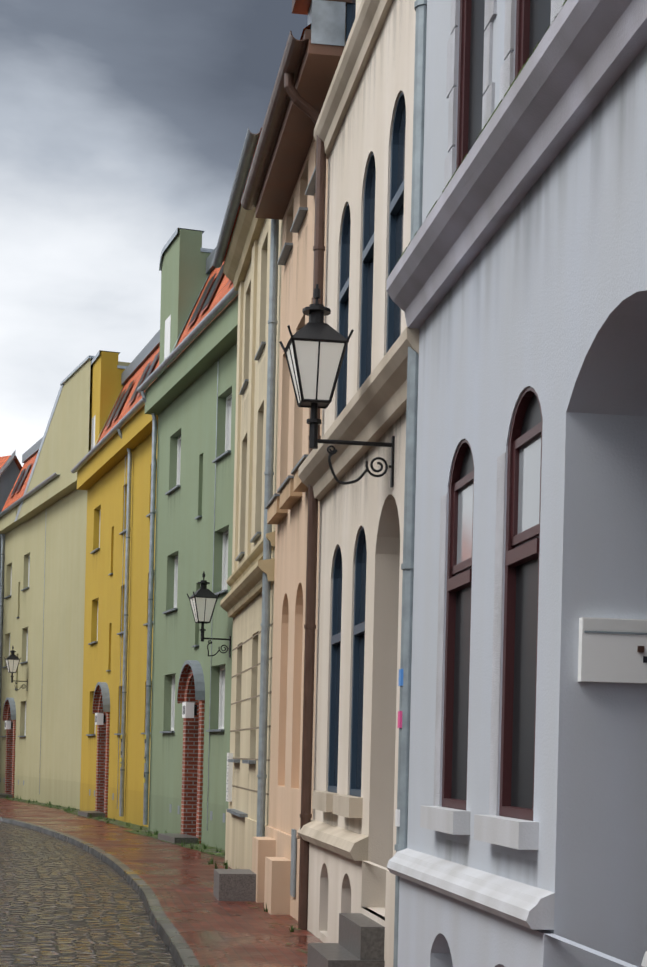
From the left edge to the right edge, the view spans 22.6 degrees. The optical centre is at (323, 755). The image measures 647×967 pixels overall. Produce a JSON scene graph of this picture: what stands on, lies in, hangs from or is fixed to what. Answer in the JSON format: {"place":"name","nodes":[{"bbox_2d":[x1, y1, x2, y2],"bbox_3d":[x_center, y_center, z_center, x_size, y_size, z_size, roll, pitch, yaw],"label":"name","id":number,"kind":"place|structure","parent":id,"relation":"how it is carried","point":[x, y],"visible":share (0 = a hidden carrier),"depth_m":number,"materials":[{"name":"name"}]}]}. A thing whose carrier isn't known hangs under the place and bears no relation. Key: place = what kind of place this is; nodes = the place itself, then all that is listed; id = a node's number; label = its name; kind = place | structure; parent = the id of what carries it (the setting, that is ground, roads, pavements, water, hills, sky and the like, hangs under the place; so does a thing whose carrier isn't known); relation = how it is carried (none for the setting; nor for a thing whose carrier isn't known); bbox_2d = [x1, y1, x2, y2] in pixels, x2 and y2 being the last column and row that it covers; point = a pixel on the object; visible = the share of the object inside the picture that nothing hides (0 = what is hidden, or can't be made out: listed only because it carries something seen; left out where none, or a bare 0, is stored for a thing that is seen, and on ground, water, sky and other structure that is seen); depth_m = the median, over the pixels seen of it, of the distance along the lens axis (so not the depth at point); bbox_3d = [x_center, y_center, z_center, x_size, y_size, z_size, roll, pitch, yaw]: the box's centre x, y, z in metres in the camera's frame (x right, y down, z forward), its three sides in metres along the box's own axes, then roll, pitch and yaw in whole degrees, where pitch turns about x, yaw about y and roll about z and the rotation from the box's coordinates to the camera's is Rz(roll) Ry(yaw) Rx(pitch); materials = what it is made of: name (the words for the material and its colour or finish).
{"place":"outdoors","nodes":[
{"label":"outdoors","id":0,"kind":"place"},
{"bbox_2d":[0,822,177,966],"bbox_3d":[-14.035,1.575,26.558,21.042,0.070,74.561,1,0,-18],"label":"road","id":1,"kind":"structure","parent":0,"point":[63,903],"depth_m":19.13,"materials":[{"name":"grey stone"}]},
{"bbox_2d":[0,0,307,466],"label":"sky","id":2,"kind":"structure","parent":0,"point":[124,124],"materials":[{"name":"grey"}]},
{"bbox_2d":[0,798,322,966],"bbox_3d":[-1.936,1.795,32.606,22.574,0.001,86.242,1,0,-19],"label":"pavement","id":3,"kind":"structure","parent":0,"point":[213,931],"depth_m":19.98,"materials":[{"name":"brick"}]},
{"bbox_2d":[0,355,129,810],"bbox_3d":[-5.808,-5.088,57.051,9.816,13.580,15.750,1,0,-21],"label":"building","id":4,"kind":"structure","parent":3,"relation":"on","point":[43,520],"depth_m":54.55,"materials":[{"name":"beige paint"}]},
{"bbox_2d":[59,330,159,830],"bbox_3d":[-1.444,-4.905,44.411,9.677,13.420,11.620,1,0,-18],"label":"house","id":5,"kind":"structure","parent":3,"relation":"on","point":[112,468],"depth_m":43.70,"materials":[{"name":"yellow paint"}]},
{"bbox_2d":[124,228,237,856],"bbox_3d":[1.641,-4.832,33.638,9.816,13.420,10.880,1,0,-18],"label":"house","id":6,"kind":"structure","parent":3,"relation":"on","point":[188,394],"depth_m":33.91,"materials":[{"name":"green paint"}]},
{"bbox_2d":[207,127,282,870],"bbox_3d":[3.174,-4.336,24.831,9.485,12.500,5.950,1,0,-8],"label":"building","id":7,"kind":"structure","parent":3,"relation":"on","point":[242,250],"depth_m":24.40,"materials":[{"name":"beige paint"}]},
{"bbox_2d":[213,0,373,924],"bbox_3d":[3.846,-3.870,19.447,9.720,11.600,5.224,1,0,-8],"label":"building","id":8,"kind":"structure","parent":3,"relation":"on","point":[281,182],"depth_m":19.48,"materials":[{"name":"beige paint"}]},
{"bbox_2d":[279,0,418,966],"bbox_3d":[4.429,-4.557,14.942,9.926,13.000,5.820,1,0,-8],"label":"building","id":9,"kind":"structure","parent":3,"relation":"on","point":[347,360],"depth_m":14.43,"materials":[{"name":"beige paint"}]},
{"bbox_2d":[386,0,646,966],"bbox_3d":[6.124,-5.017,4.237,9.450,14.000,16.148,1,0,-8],"label":"building","id":10,"kind":"structure","parent":3,"relation":"on","point":[516,288],"depth_m":8.55,"materials":[{"name":"grey paint"}]},
{"label":"ground","id":11,"kind":"structure","parent":0,"visible":0},
{"bbox_2d":[0,450,21,718],"bbox_3d":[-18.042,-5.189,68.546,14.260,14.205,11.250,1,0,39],"label":"house","id":12,"kind":"structure","parent":11,"relation":"on","point":[10,467],"depth_m":64.17,"materials":[{"name":"tile"}]},
{"bbox_2d":[0,817,199,966],"bbox_3d":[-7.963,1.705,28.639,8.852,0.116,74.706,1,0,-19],"label":"kerb","id":13,"kind":"structure","parent":11,"relation":"on","point":[178,947],"depth_m":20.75,"materials":[{"name":"stone"}]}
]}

